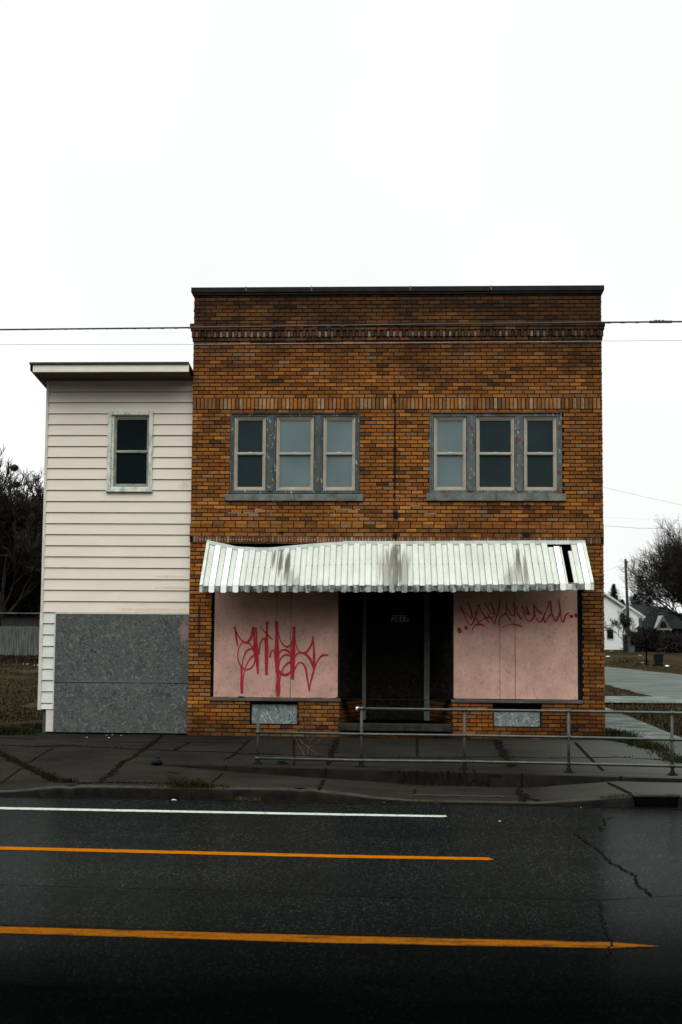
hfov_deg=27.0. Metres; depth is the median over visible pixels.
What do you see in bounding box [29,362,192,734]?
sided annex
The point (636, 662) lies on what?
brush pile
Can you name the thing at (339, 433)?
window
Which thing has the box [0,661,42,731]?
lawn grass
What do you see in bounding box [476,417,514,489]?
window
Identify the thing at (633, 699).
cross walk path
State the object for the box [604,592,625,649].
white house
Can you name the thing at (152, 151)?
sky
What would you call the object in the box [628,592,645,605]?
bare tree
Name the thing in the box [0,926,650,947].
lane line
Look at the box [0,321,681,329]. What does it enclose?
overhead cable
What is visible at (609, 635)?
window
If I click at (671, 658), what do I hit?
lawn
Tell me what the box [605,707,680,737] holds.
side walk path
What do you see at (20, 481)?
bare tree
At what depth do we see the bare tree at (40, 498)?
83.96 m
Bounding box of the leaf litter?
[0,654,38,669]
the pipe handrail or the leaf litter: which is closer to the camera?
the pipe handrail
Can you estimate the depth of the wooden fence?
75.68 m
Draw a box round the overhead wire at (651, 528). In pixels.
[612,526,679,528]
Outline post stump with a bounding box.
[151,755,162,762]
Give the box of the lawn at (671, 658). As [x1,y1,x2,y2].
[0,650,681,796]
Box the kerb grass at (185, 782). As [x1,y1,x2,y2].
[149,775,233,798]
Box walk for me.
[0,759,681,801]
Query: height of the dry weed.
0.732 m
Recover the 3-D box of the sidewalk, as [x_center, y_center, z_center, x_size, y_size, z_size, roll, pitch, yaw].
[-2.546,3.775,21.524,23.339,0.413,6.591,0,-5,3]
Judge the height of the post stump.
0.100 m
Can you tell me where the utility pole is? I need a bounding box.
[624,559,630,651]
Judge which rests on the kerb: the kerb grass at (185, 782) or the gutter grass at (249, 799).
the kerb grass at (185, 782)
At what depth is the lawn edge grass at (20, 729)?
24.58 m
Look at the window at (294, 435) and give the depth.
24.92 m
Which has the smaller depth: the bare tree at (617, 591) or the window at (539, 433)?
the window at (539, 433)
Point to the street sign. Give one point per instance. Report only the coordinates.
(640, 622)
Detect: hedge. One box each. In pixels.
[621,626,667,651]
[655,630,681,652]
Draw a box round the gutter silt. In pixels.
[27,796,676,808]
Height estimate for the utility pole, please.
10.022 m
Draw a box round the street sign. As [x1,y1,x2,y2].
[639,618,646,664]
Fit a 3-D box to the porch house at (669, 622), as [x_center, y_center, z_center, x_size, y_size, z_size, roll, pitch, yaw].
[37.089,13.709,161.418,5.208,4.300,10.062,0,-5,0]
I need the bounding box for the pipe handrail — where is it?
[252,707,681,775]
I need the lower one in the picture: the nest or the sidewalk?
the sidewalk
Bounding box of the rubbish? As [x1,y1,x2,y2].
[277,760,288,763]
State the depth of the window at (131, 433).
25.13 m
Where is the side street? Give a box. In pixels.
[604,666,681,703]
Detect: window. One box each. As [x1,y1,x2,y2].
[113,416,148,486]
[234,417,266,489]
[276,417,313,489]
[323,417,355,489]
[434,417,465,489]
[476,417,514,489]
[523,417,556,489]
[606,629,613,639]
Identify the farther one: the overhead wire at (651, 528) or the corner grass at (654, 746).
the overhead wire at (651, 528)
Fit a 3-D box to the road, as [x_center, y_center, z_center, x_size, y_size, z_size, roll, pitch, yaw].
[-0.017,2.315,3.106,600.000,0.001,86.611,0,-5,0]
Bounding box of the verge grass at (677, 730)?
[604,663,681,734]
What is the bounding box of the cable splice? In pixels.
[650,320,671,322]
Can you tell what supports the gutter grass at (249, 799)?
on the road
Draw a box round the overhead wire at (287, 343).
[0,340,681,344]
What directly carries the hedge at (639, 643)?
on the lawn at (671, 658)
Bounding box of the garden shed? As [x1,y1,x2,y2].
[0,613,39,653]
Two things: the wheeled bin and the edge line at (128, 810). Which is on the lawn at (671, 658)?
the wheeled bin
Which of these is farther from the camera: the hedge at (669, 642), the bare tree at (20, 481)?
the hedge at (669, 642)
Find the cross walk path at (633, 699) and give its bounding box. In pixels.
[605,696,681,702]
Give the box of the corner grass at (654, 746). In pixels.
[604,727,681,763]
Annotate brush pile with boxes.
[609,657,652,665]
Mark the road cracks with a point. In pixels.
(636, 882)
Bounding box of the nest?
[11,464,18,471]
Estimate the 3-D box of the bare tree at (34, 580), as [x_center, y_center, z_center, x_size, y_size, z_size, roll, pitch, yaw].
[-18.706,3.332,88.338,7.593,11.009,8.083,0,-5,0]
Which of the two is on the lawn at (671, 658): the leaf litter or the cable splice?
the leaf litter
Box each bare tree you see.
[0,448,42,616]
[0,470,40,589]
[7,467,43,616]
[17,489,40,609]
[604,610,645,652]
[608,585,625,601]
[618,514,681,620]
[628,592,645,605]
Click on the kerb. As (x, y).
(251, 793)
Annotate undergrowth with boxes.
[0,530,42,625]
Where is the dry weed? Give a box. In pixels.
[295,709,331,755]
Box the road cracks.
[0,817,677,954]
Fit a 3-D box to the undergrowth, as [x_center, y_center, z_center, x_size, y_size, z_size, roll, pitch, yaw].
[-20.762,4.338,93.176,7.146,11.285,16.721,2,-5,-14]
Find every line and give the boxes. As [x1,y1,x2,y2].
[0,807,446,816]
[0,847,492,859]
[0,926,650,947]
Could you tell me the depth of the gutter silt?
18.04 m
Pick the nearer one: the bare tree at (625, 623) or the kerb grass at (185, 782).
the kerb grass at (185, 782)
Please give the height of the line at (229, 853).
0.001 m
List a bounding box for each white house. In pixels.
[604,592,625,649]
[623,605,671,634]
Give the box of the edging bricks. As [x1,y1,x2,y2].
[413,794,504,797]
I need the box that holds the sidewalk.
[0,732,681,801]
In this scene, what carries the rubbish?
on the sidewalk
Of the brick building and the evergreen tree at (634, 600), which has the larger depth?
the evergreen tree at (634, 600)
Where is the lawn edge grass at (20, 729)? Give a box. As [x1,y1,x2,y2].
[0,722,72,735]
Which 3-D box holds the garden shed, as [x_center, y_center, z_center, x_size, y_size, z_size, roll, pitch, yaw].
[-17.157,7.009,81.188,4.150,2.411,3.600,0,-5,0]
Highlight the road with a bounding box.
[0,796,681,1023]
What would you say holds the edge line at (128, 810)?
on the road
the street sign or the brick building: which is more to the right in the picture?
the street sign
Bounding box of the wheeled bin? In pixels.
[653,653,663,666]
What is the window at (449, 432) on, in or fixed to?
in the brick building
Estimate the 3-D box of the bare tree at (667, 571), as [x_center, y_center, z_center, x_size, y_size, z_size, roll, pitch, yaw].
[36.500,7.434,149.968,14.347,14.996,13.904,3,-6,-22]
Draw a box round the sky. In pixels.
[0,0,681,612]
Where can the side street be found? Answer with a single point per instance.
(658, 684)
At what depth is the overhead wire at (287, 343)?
20.10 m
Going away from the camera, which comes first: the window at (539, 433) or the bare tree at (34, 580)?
the window at (539, 433)
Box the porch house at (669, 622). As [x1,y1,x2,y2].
[636,613,681,633]
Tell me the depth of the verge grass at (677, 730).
35.70 m
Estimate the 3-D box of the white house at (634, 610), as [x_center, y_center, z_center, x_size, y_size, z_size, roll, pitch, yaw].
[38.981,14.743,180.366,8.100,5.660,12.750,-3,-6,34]
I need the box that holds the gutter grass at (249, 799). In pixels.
[232,792,631,806]
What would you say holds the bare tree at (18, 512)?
on the lawn at (671, 658)
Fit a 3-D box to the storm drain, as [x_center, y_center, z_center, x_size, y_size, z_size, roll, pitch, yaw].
[3.945,3.632,17.831,0.587,0.178,0.195,1,-5,-4]
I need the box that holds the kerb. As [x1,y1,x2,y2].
[0,785,681,807]
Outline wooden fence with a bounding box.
[0,626,39,655]
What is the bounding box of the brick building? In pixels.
[187,285,604,739]
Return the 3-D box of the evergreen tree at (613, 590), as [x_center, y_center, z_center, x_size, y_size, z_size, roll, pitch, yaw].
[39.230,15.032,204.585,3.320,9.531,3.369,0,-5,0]
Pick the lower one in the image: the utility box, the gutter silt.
the gutter silt
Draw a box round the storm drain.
[630,793,679,807]
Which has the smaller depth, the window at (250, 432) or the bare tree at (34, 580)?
the window at (250, 432)
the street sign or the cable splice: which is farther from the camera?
the street sign
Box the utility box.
[630,646,634,652]
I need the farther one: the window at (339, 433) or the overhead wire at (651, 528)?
the overhead wire at (651, 528)
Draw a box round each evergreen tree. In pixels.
[610,584,617,600]
[629,594,641,604]

